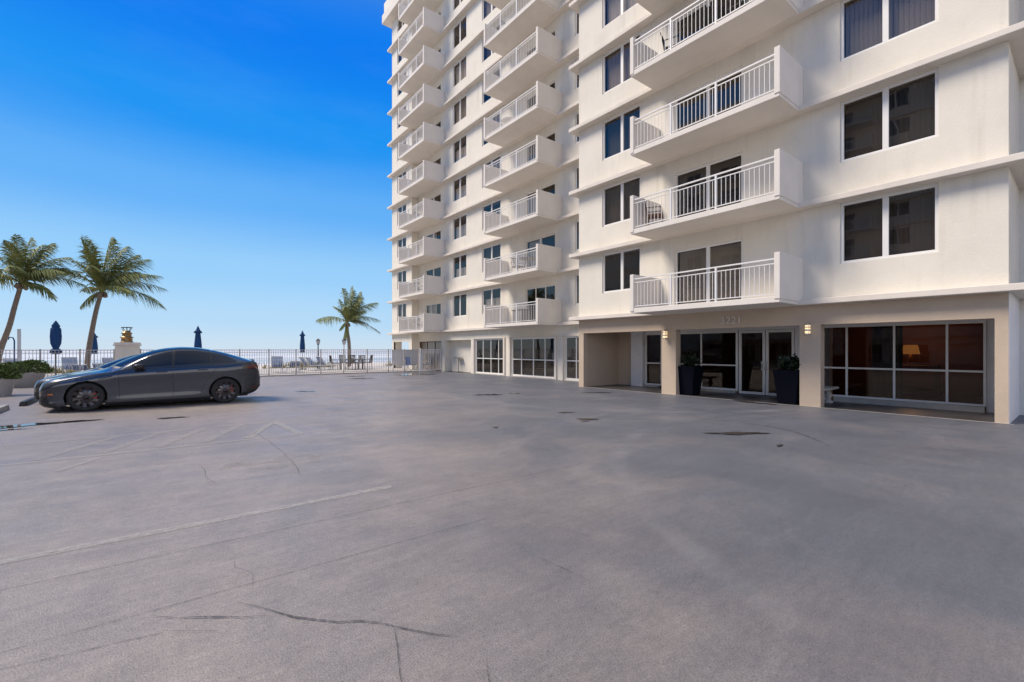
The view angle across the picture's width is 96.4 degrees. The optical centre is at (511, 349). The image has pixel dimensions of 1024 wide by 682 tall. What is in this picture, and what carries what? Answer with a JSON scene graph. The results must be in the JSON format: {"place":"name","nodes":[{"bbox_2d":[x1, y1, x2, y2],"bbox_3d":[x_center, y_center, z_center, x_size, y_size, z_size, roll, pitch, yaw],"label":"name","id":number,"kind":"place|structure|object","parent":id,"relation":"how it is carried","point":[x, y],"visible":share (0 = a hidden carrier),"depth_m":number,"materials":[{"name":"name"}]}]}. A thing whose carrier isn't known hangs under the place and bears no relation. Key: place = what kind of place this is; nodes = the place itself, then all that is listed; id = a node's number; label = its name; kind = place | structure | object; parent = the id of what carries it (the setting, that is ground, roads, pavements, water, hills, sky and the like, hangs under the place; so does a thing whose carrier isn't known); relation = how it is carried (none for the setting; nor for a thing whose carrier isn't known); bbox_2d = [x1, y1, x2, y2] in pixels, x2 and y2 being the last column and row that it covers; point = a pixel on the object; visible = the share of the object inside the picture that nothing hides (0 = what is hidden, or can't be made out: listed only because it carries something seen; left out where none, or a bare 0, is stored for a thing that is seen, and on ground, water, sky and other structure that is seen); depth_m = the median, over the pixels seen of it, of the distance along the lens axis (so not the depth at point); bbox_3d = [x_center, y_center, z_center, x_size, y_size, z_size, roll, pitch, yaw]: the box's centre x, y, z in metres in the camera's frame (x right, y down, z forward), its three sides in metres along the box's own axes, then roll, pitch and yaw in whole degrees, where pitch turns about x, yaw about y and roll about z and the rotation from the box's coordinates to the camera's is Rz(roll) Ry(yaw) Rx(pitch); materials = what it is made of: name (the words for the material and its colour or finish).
{"place":"outdoors","nodes":[
{"label":"outdoors","id":0,"kind":"place"},
{"bbox_2d":[0,0,408,348],"label":"sky","id":1,"kind":"structure","parent":0,"point":[239,148],"materials":[{"name":"blue"}]},
{"bbox_2d":[1,349,408,367],"bbox_3d":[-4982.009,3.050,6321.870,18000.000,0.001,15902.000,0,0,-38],"label":"sea","id":2,"kind":"structure","parent":0,"point":[324,354],"depth_m":262.84,"materials":[{"name":"liquid"}]},
{"bbox_2d":[33,359,391,373],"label":"dune grass","id":3,"kind":"structure","parent":0,"point":[263,367],"depth_m":38.54,"materials":[{"name":"green plant"}]},
{"bbox_2d":[60,362,391,371],"bbox_3d":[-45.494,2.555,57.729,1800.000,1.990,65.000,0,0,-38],"label":"beach","id":4,"kind":"structure","parent":0,"point":[377,363],"depth_m":73.34,"materials":[{"name":"beige sand"}]},
{"bbox_2d":[91,333,97,368],"bbox_3d":[-32.884,0.115,36.000,0.560,2.870,0.560,0,0,-38],"label":"closed umbrella","id":5,"kind":"object","parent":4,"relation":"on","point":[94,347],"visible":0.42,"depth_m":35.91,"materials":[{"name":"blue fabric"}]},
{"bbox_2d":[315,286,380,366],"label":"coconut palm","id":6,"kind":"object","parent":4,"relation":"on","point":[351,313],"visible":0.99,"depth_m":42.82,"materials":[{"name":"green plant"}]},
{"bbox_2d":[44,365,437,377],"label":"pool deck","id":7,"kind":"structure","parent":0,"point":[313,370],"depth_m":33.36,"materials":[{"name":"beige concrete"}]},
{"bbox_2d":[17,329,20,360],"bbox_3d":[-24.354,0.275,22.600,0.120,2.550,0.120,0,0,-38],"label":"shower post","id":8,"kind":"object","parent":7,"relation":"on","point":[19,341],"visible":0.5,"depth_m":22.57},
{"bbox_2d":[0,234,86,362],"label":"coconut palm","id":9,"kind":"object","parent":7,"relation":"on","point":[23,268],"visible":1,"depth_m":26.87,"materials":[{"name":"green plant"}]},
{"bbox_2d":[49,321,61,373],"bbox_3d":[-22.752,0.065,22.812,0.560,2.970,0.560,0,0,-38],"label":"closed umbrella","id":10,"kind":"object","parent":7,"relation":"on","point":[55,336],"visible":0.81,"depth_m":22.71,"materials":[{"name":"blue fabric"}]},
{"bbox_2d":[61,357,81,371],"bbox_3d":[-26.334,1.011,27.384,0.684,1.078,1.516,0,0,-34],"label":"chaise lounge","id":11,"kind":"object","parent":7,"relation":"on","point":[72,361],"visible":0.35,"depth_m":26.87,"materials":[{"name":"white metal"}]},
{"bbox_2d":[71,364,89,371],"bbox_3d":[-24.634,1.197,26.217,0.684,0.705,1.919,0,0,-34],"label":"chaise lounge","id":12,"kind":"object","parent":7,"relation":"on","point":[74,366],"visible":0.63,"depth_m":25.69,"materials":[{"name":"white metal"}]},
{"bbox_2d":[102,357,112,364],"bbox_3d":[-24.797,1.026,28.367,0.684,1.048,1.584,0,0,-31],"label":"chaise lounge","id":13,"kind":"object","parent":7,"relation":"on","point":[104,360],"visible":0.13,"depth_m":27.71,"materials":[{"name":"white metal"}]},
{"bbox_2d":[62,234,167,370],"bbox_3d":[-25.468,-2.917,29.416,5.558,9.005,4.585,0,0,-38],"label":"coconut palm","id":14,"kind":"object","parent":7,"relation":"on","point":[109,279],"visible":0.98,"depth_m":29.37,"materials":[{"name":"green plant"}]},
{"bbox_2d":[194,326,201,347],"bbox_3d":[-18.263,0.100,26.600,0.560,2.900,0.560,0,0,-38],"label":"closed umbrella","id":15,"kind":"object","parent":7,"relation":"on","point":[197,341],"visible":0.59,"depth_m":26.51,"materials":[{"name":"blue fabric"}]},
{"bbox_2d":[271,356,281,372],"bbox_3d":[-15.889,1.005,30.924,0.684,1.091,1.480,0,0,-28],"label":"chaise lounge","id":16,"kind":"object","parent":7,"relation":"on","point":[276,364],"visible":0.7,"depth_m":30.36,"materials":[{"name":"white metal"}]},
{"bbox_2d":[286,361,300,371],"bbox_3d":[-14.917,1.164,31.232,0.684,0.771,1.883,0,0,-34],"label":"chaise lounge","id":17,"kind":"object","parent":7,"relation":"on","point":[298,363],"visible":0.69,"depth_m":30.86,"materials":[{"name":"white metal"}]},
{"bbox_2d":[298,331,305,369],"bbox_3d":[-15.946,0.065,34.800,0.560,2.970,0.560,0,0,-38],"label":"closed umbrella","id":18,"kind":"object","parent":7,"relation":"on","point":[302,342],"visible":0.78,"depth_m":34.71,"materials":[{"name":"blue fabric"}]},
{"bbox_2d":[299,357,324,370],"bbox_3d":[-14.568,1.045,33.303,0.684,1.010,1.649,0,0,40],"label":"chaise lounge","id":19,"kind":"object","parent":7,"relation":"on","point":[309,365],"visible":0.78,"depth_m":33.11,"materials":[{"name":"white metal"}]},
{"bbox_2d":[316,356,336,369],"bbox_3d":[-13.822,1.035,34.340,0.684,1.030,1.617,0,0,35],"label":"chaise lounge","id":20,"kind":"object","parent":7,"relation":"on","point":[318,358],"visible":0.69,"depth_m":33.84,"materials":[{"name":"white metal"}]},
{"bbox_2d":[342,339,345,369],"bbox_3d":[-12.484,0.365,34.000,0.360,2.370,0.312,0,0,-38],"label":"lamp post","id":21,"kind":"object","parent":7,"relation":"on","point":[344,341],"visible":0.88,"depth_m":33.97,"materials":[{"name":"white metal"}]},
{"bbox_2d":[346,355,355,368],"bbox_3d":[-12.228,1.004,34.651,0.607,1.094,0.666,0,0,-38],"label":"patio chair","id":22,"kind":"object","parent":7,"relation":"on","point":[351,361],"visible":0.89,"depth_m":34.42,"materials":[{"name":"grey metal"}]},
{"bbox_2d":[355,355,364,368],"bbox_3d":[-11.639,1.004,35.116,0.607,1.094,0.666,0,0,-38],"label":"patio chair","id":23,"kind":"object","parent":7,"relation":"on","point":[361,359],"visible":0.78,"depth_m":34.94,"materials":[{"name":"grey metal"}]},
{"bbox_2d":[392,350,417,369],"bbox_3d":[-7.687,0.790,32.858,2.000,1.520,0.130,0,0,-38],"label":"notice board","id":24,"kind":"object","parent":7,"relation":"on","point":[399,357],"visible":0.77,"depth_m":32.62,"materials":[{"name":"white"}]},
{"bbox_2d":[405,357,415,370],"bbox_3d":[-7.252,1.043,32.714,0.576,1.036,0.691,0,0,32],"label":"folding chair","id":25,"kind":"object","parent":7,"relation":"on","point":[407,360],"visible":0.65,"depth_m":32.54,"materials":[{"name":"blue"}]},
{"bbox_2d":[501,117,514,123],"bbox_3d":[-0.193,-12.072,24.802,0.800,0.655,0.800,0,0,-38],"label":"patio table","id":26,"kind":"object","parent":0,"point":[503,120],"visible":0.38,"depth_m":24.65,"materials":[{"name":"white metal"}]},
{"bbox_2d":[0,371,1023,681],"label":"parking lot","id":27,"kind":"structure","parent":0,"point":[674,537],"depth_m":3.75,"materials":[{"name":"grey concrete"}]},
{"bbox_2d":[0,405,9,412],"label":"wheel stop","id":28,"kind":"object","parent":27,"relation":"on","point":[3,408],"visible":1,"depth_m":11.42,"materials":[{"name":"concrete"}]},
{"bbox_2d":[0,363,23,395],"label":"planter","id":29,"kind":"object","parent":27,"relation":"on","point":[10,374],"visible":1,"depth_m":15.23,"materials":[{"name":"grey concrete"}]},
{"bbox_2d":[19,397,37,405],"bbox_3d":[-13.827,1.488,13.103,0.155,0.120,1.700,0,0,-38],"label":"wheel stop","id":30,"kind":"object","parent":27,"relation":"on","point":[29,401],"visible":0.87,"depth_m":12.73,"materials":[{"name":"grey concrete"}]},
{"bbox_2d":[4,359,53,386],"bbox_3d":[-20.135,0.976,18.910,1.698,1.148,1.769,0,0,-38],"label":"planter","id":31,"kind":"object","parent":27,"relation":"on","point":[32,376],"visible":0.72,"depth_m":18.70,"materials":[{"name":"green plant"}]},
{"bbox_2d":[0,419,100,427],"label":"puddle","id":32,"kind":"object","parent":27,"relation":"on","point":[18,425],"visible":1,"depth_m":9.46,"materials":[{"name":"black liquid"}]},
{"bbox_2d":[34,354,138,399],"bbox_3d":[-11.867,0.822,14.648,4.659,1.460,2.198,0,0,-38],"label":"parked car","id":33,"kind":"object","parent":27,"relation":"on","point":[38,384],"visible":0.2,"depth_m":13.23,"materials":[{"name":"black paint"}]},
{"bbox_2d":[113,342,141,359],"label":"stone pillar","id":34,"kind":"structure","parent":27,"relation":"on","point":[124,349],"depth_m":22.09,"materials":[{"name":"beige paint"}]},
{"bbox_2d":[120,327,133,341],"bbox_3d":[-18.882,-0.705,22.425,0.540,0.750,0.540,0,0,-38],"label":"bronze lantern","id":35,"kind":"object","parent":34,"relation":"on","point":[126,336],"visible":0.92,"depth_m":22.28,"materials":[{"name":"brown metal"}]},
{"bbox_2d":[39,347,259,410],"bbox_3d":[-9.988,0.741,13.035,4.754,1.622,2.290,0,0,-38],"label":"parked car","id":36,"kind":"object","parent":27,"relation":"on","point":[172,374],"visible":1,"depth_m":12.32,"materials":[{"name":"grey metal"}]},
{"bbox_2d":[0,487,389,562],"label":"parking stripe","id":37,"kind":"object","parent":27,"relation":"on","point":[116,539],"visible":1,"depth_m":3.99,"materials":[{"name":"grey paint"}]},
{"bbox_2d":[150,615,264,617],"bbox_3d":[-1.748,1.541,2.638,0.692,0.001,0.024,0,0,0],"label":"pavement crack","id":38,"kind":"object","parent":27,"relation":"on","point":[210,616],"visible":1,"depth_m":2.64,"materials":[{"name":"grey asphalt"}]},
{"bbox_2d":[13,393,492,428],"bbox_3d":[-5.612,1.546,12.129,18.200,0.001,0.050,0,0,-38],"label":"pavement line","id":39,"kind":"object","parent":27,"relation":"on","point":[245,411],"visible":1,"depth_m":10.99,"materials":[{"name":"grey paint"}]},
{"bbox_2d":[260,371,414,376],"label":"fence curb","id":40,"kind":"structure","parent":27,"relation":"on","point":[336,373],"depth_m":28.45,"materials":[{"name":"concrete"}]},
{"bbox_2d":[0,349,419,376],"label":"metal fence","id":41,"kind":"object","parent":40,"relation":"on","point":[229,352],"visible":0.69,"depth_m":26.93,"materials":[{"name":"white metal"}]},
{"bbox_2d":[240,602,459,636],"bbox_3d":[-0.984,1.542,2.603,1.441,0.001,0.069,0,0,13],"label":"pavement crack","id":42,"kind":"object","parent":27,"relation":"on","point":[347,621],"visible":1,"depth_m":2.60,"materials":[{"name":"grey asphalt"}]},
{"bbox_2d":[394,629,401,681],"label":"pavement crack","id":43,"kind":"object","parent":27,"relation":"on","point":[398,655],"visible":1,"depth_m":2.31,"materials":[{"name":"grey asphalt"}]},
{"bbox_2d":[419,348,440,370],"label":"metal gate","id":44,"kind":"structure","parent":27,"relation":"on","point":[421,357],"depth_m":31.98,"materials":[{"name":"white metal"}]},
{"bbox_2d":[382,0,1023,424],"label":"apartment building","id":45,"kind":"structure","parent":27,"relation":"on","point":[844,178],"depth_m":14.22,"materials":[{"name":"beige paint"}]},
{"bbox_2d":[398,303,405,316],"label":"window","id":46,"kind":"structure","parent":45,"relation":"in","point":[402,307],"depth_m":36.58,"materials":[{"name":"white glass"}]},
{"bbox_2d":[420,341,440,370],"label":"patio door","id":47,"kind":"structure","parent":45,"relation":"in","point":[431,344],"depth_m":33.86,"materials":[{"name":"white metal"}]},
{"bbox_2d":[426,303,440,313],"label":"sliding door","id":48,"kind":"structure","parent":45,"relation":"in","point":[432,308],"depth_m":33.72,"materials":[{"name":"white glass"}]},
{"bbox_2d":[426,230,440,238],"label":"sliding door","id":49,"kind":"structure","parent":45,"relation":"in","point":[434,235],"depth_m":33.38,"materials":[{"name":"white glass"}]},
{"bbox_2d":[453,0,462,10],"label":"window","id":50,"kind":"structure","parent":45,"relation":"in","point":[458,2],"depth_m":31.15,"materials":[{"name":"white metal"}]},
{"bbox_2d":[453,293,465,316],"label":"window","id":51,"kind":"structure","parent":45,"relation":"in","point":[464,293],"depth_m":30.99,"materials":[{"name":"white metal"}]},
{"bbox_2d":[453,253,465,278],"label":"window","id":52,"kind":"structure","parent":45,"relation":"in","point":[461,272],"depth_m":30.74,"materials":[{"name":"white metal"}]},
{"bbox_2d":[453,214,465,240],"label":"window","id":53,"kind":"structure","parent":45,"relation":"in","point":[461,230],"depth_m":30.77,"materials":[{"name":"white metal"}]},
{"bbox_2d":[453,174,465,201],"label":"window","id":54,"kind":"structure","parent":45,"relation":"in","point":[460,192],"depth_m":30.73,"materials":[{"name":"white metal"}]},
{"bbox_2d":[453,134,465,163],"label":"window","id":55,"kind":"structure","parent":45,"relation":"in","point":[460,154],"depth_m":30.71,"materials":[{"name":"white metal"}]},
{"bbox_2d":[453,95,465,125],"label":"window","id":56,"kind":"structure","parent":45,"relation":"in","point":[461,107],"depth_m":30.69,"materials":[{"name":"white metal"}]},
{"bbox_2d":[453,55,465,86],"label":"window","id":57,"kind":"structure","parent":45,"relation":"in","point":[460,69],"depth_m":30.69,"materials":[{"name":"white metal"}]},
{"bbox_2d":[453,15,465,48],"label":"window","id":58,"kind":"structure","parent":45,"relation":"in","point":[464,17],"depth_m":30.97,"materials":[{"name":"white metal"}]},
{"bbox_2d":[483,0,495,19],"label":"window","id":59,"kind":"structure","parent":45,"relation":"in","point":[489,8],"depth_m":28.30,"materials":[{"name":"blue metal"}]},
{"bbox_2d":[476,338,502,374],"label":"storefront window","id":60,"kind":"structure","parent":45,"relation":"in","point":[498,339],"depth_m":27.74,"materials":[{"name":"white metal"}]},
{"bbox_2d":[483,24,498,61],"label":"window","id":61,"kind":"structure","parent":45,"relation":"in","point":[488,53],"depth_m":28.31,"materials":[{"name":"blue glass"}]},
{"bbox_2d":[483,287,499,313],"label":"window","id":62,"kind":"structure","parent":45,"relation":"in","point":[493,301],"depth_m":27.67,"materials":[{"name":"white metal"}]},
{"bbox_2d":[483,243,499,271],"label":"window","id":63,"kind":"structure","parent":45,"relation":"in","point":[493,252],"depth_m":27.72,"materials":[{"name":"white metal"}]},
{"bbox_2d":[483,199,499,229],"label":"window","id":64,"kind":"structure","parent":45,"relation":"in","point":[491,204],"depth_m":27.83,"materials":[{"name":"white metal"}]},
{"bbox_2d":[483,155,499,187],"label":"window","id":65,"kind":"structure","parent":45,"relation":"in","point":[491,161],"depth_m":27.96,"materials":[{"name":"white metal"}]},
{"bbox_2d":[483,111,499,145],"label":"window","id":66,"kind":"structure","parent":45,"relation":"in","point":[494,119],"depth_m":27.87,"materials":[{"name":"white metal"}]},
{"bbox_2d":[510,257,524,270],"bbox_3d":[0.289,-4.425,24.353,0.552,0.951,0.603,0,0,-38],"label":"patio chair","id":67,"kind":"object","parent":45,"relation":"on","point":[518,266],"visible":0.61,"depth_m":24.36,"materials":[{"name":"grey metal"}]},
{"bbox_2d":[512,309,529,322],"bbox_3d":[0.490,-1.740,24.259,0.660,0.700,0.820,0,0,-38],"label":"storage cabinet","id":68,"kind":"object","parent":45,"relation":"on","point":[520,315],"visible":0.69,"depth_m":23.96,"materials":[{"name":"white plastic"}]},
{"bbox_2d":[519,257,535,269],"bbox_3d":[0.828,-4.308,23.506,0.900,0.725,0.900,0,0,-38],"label":"patio table","id":69,"kind":"object","parent":45,"relation":"on","point":[525,258],"visible":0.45,"depth_m":23.54,"materials":[{"name":"grey metal"}]},
{"bbox_2d":[512,337,553,378],"bbox_3d":[1.125,0.435,24.721,0.070,2.130,3.540,0,0,-38],"label":"storefront window","id":70,"kind":"structure","parent":45,"relation":"in","point":[533,338],"depth_m":24.82,"materials":[{"name":"white metal"}]},
{"bbox_2d":[526,284,554,320],"bbox_3d":[1.534,-2.325,24.203,0.070,1.970,2.320,0,0,-38],"label":"sliding door","id":71,"kind":"structure","parent":45,"relation":"in","point":[535,288],"depth_m":24.50,"materials":[{"name":"white metal"}]},
{"bbox_2d":[526,233,554,268],"bbox_3d":[1.581,-4.925,24.240,0.190,1.970,2.320,0,0,-38],"label":"sliding door","id":72,"kind":"structure","parent":45,"relation":"in","point":[532,244],"depth_m":24.90,"materials":[{"name":"white metal"}]},
{"bbox_2d":[526,182,554,216],"bbox_3d":[1.581,-7.525,24.240,0.190,1.970,2.320,0,0,-38],"label":"sliding door","id":73,"kind":"structure","parent":45,"relation":"in","point":[554,182],"depth_m":24.90,"materials":[{"name":"white metal"}]},
{"bbox_2d":[526,132,554,163],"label":"sliding door","id":74,"kind":"structure","parent":45,"relation":"in","point":[553,132],"depth_m":24.56,"materials":[{"name":"white metal"}]},
{"bbox_2d":[526,81,554,109],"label":"sliding door","id":75,"kind":"structure","parent":45,"relation":"in","point":[553,81],"depth_m":24.90,"materials":[{"name":"white metal"}]},
{"bbox_2d":[565,336,578,379],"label":"storefront window","id":76,"kind":"structure","parent":45,"relation":"in","point":[566,337],"depth_m":22.55,"materials":[{"name":"white metal"}]},
{"bbox_2d":[603,0,636,27],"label":"window","id":77,"kind":"structure","parent":45,"relation":"in","point":[615,8],"depth_m":17.74,"materials":[{"name":"white metal"}]},
{"bbox_2d":[603,247,639,292],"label":"window","id":78,"kind":"structure","parent":45,"relation":"in","point":[622,252],"depth_m":17.29,"materials":[{"name":"white metal"}]},
{"bbox_2d":[603,175,639,226],"bbox_3d":[4.207,-5.560,17.353,0.190,1.540,1.790,0,0,-38],"label":"window","id":79,"kind":"structure","parent":45,"relation":"in","point":[618,198],"depth_m":17.54,"materials":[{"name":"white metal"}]},
{"bbox_2d":[603,104,639,159],"bbox_3d":[4.207,-8.160,17.353,0.190,1.540,1.790,0,0,-38],"label":"window","id":80,"kind":"structure","parent":45,"relation":"in","point":[618,131],"depth_m":17.58,"materials":[{"name":"blue glass"}]},
{"bbox_2d":[603,33,639,93],"bbox_3d":[4.207,-10.760,17.353,0.190,1.540,1.790,0,0,-38],"label":"window","id":81,"kind":"structure","parent":45,"relation":"in","point":[618,64],"depth_m":17.63,"materials":[{"name":"glass"}]},
{"bbox_2d":[643,199,662,225],"bbox_3d":[4.657,-4.425,15.055,0.603,0.951,0.552,0,0,22],"label":"patio chair","id":82,"kind":"object","parent":45,"relation":"on","point":[657,216],"visible":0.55,"depth_m":14.99,"materials":[{"name":"brown wicker"}]},
{"bbox_2d":[645,333,661,385],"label":"storefront window","id":83,"kind":"structure","parent":45,"relation":"in","point":[653,341],"depth_m":18.72,"materials":[{"name":"black glass"}]},
{"bbox_2d":[663,329,667,338],"bbox_3d":[5.246,-0.510,15.644,0.185,0.340,0.150,0,0,-38],"label":"wall lantern","id":84,"kind":"object","parent":45,"relation":"attached to","point":[665,333],"depth_m":15.58,"materials":[{"name":"white glass"}]},
{"bbox_2d":[660,33,678,52],"bbox_3d":[5.110,-9.625,14.653,0.603,0.951,0.552,0,0,32],"label":"patio chair","id":85,"kind":"object","parent":45,"relation":"on","point":[664,46],"visible":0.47,"depth_m":14.54,"materials":[{"name":"black"}]},
{"bbox_2d":[678,353,703,395],"bbox_3d":[6.132,0.825,15.491,1.028,1.437,1.040,0,0,-38],"label":"tall planter","id":86,"kind":"object","parent":45,"relation":"on","point":[690,374],"visible":0.99,"depth_m":15.34,"materials":[{"name":"black plastic"}]},
{"bbox_2d":[675,0,741,43],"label":"sliding door","id":87,"kind":"structure","parent":45,"relation":"in","point":[683,26],"depth_m":15.24,"materials":[{"name":"glass"}]},
{"bbox_2d":[675,238,742,304],"bbox_3d":[6.327,-2.335,14.688,0.220,1.990,2.280,0,0,-38],"label":"sliding door","id":88,"kind":"structure","parent":45,"relation":"in","point":[711,256],"depth_m":14.64,"materials":[{"name":"grey glass"}]},
{"bbox_2d":[675,152,742,218],"bbox_3d":[6.327,-4.935,14.688,0.220,1.990,2.280,0,0,-38],"label":"sliding door","id":89,"kind":"structure","parent":45,"relation":"in","point":[702,189],"depth_m":14.64,"materials":[{"name":"white metal"}]},
{"bbox_2d":[675,65,742,131],"bbox_3d":[6.327,-7.535,14.688,0.220,1.990,2.280,0,0,-38],"label":"sliding door","id":90,"kind":"structure","parent":45,"relation":"in","point":[702,99],"depth_m":14.64,"materials":[{"name":"white metal"}]},
{"bbox_2d":[680,331,738,390],"bbox_3d":[7.108,0.405,17.048,0.070,2.110,2.620,0,0,-38],"label":"storefront window","id":91,"kind":"structure","parent":45,"relation":"in","point":[719,350],"depth_m":16.63,"materials":[{"name":"black glass"}]},
{"bbox_2d":[694,4,726,27],"bbox_3d":[5.878,-9.508,13.544,0.900,0.725,0.900,0,0,-38],"label":"patio table","id":92,"kind":"object","parent":45,"relation":"on","point":[702,18],"visible":0.67,"depth_m":13.49,"materials":[{"name":"black"}]},
{"bbox_2d":[726,0,750,14],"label":"patio chair","id":93,"kind":"object","parent":45,"relation":"on","point":[734,7],"visible":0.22,"depth_m":12.78,"materials":[{"name":"black"}]},
{"bbox_2d":[739,330,765,394],"bbox_3d":[8.166,0.448,15.608,0.191,2.175,0.870,0,0,-38],"label":"entrance door","id":94,"kind":"structure","parent":45,"relation":"in","point":[752,343],"depth_m":15.63,"materials":[{"name":"white metal"}]},
{"bbox_2d":[766,329,794,395],"bbox_3d":[8.717,0.448,14.909,0.191,2.175,0.870,0,0,-38],"label":"entrance door","id":95,"kind":"structure","parent":45,"relation":"in","point":[778,342],"depth_m":15.06,"materials":[{"name":"black glass"}]},
{"bbox_2d":[773,353,800,404],"bbox_3d":[7.798,0.825,12.965,0.825,1.439,0.975,0,0,-38],"label":"tall planter","id":96,"kind":"object","parent":45,"relation":"on","point":[787,382],"visible":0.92,"depth_m":12.78,"materials":[{"name":"black"}]},
{"bbox_2d":[804,323,810,334],"bbox_3d":[7.920,-0.540,12.251,0.185,0.340,0.150,0,0,-38],"label":"wall lantern","id":97,"kind":"object","parent":45,"relation":"attached to","point":[807,328],"depth_m":12.20,"materials":[{"name":"white glass"}]},
{"bbox_2d":[824,386,838,402],"bbox_3d":[8.821,1.309,12.961,1.200,0.470,0.420,0,0,-38],"label":"stone bench","id":98,"kind":"object","parent":45,"relation":"on","point":[828,393],"visible":0.48,"depth_m":13.15,"materials":[{"name":"grey stone"}]},
{"bbox_2d":[841,183,938,263],"bbox_3d":[9.137,-2.970,11.122,0.220,1.560,1.880,0,0,-38],"label":"window","id":99,"kind":"structure","parent":45,"relation":"in","point":[886,227],"depth_m":11.07,"materials":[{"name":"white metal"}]},
{"bbox_2d":[841,68,938,161],"bbox_3d":[9.137,-5.570,11.122,0.220,1.560,1.880,0,0,-38],"label":"window","id":100,"kind":"structure","parent":45,"relation":"in","point":[888,120],"depth_m":11.07,"materials":[{"name":"white metal"}]},
{"bbox_2d":[841,0,938,60],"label":"window","id":101,"kind":"structure","parent":45,"relation":"in","point":[870,24],"depth_m":11.32,"materials":[{"name":"glass"}]},
{"bbox_2d":[824,321,986,406],"bbox_3d":[10.481,0.355,12.525,0.070,2.090,3.500,0,0,-38],"label":"storefront window","id":102,"kind":"structure","parent":45,"relation":"in","point":[939,362],"depth_m":12.27,"materials":[{"name":"black glass"}]},
{"bbox_2d":[718,432,761,434],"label":"puddle","id":103,"kind":"object","parent":27,"relation":"on","point":[736,433],"visible":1,"depth_m":8.33,"materials":[{"name":"grey liquid"}]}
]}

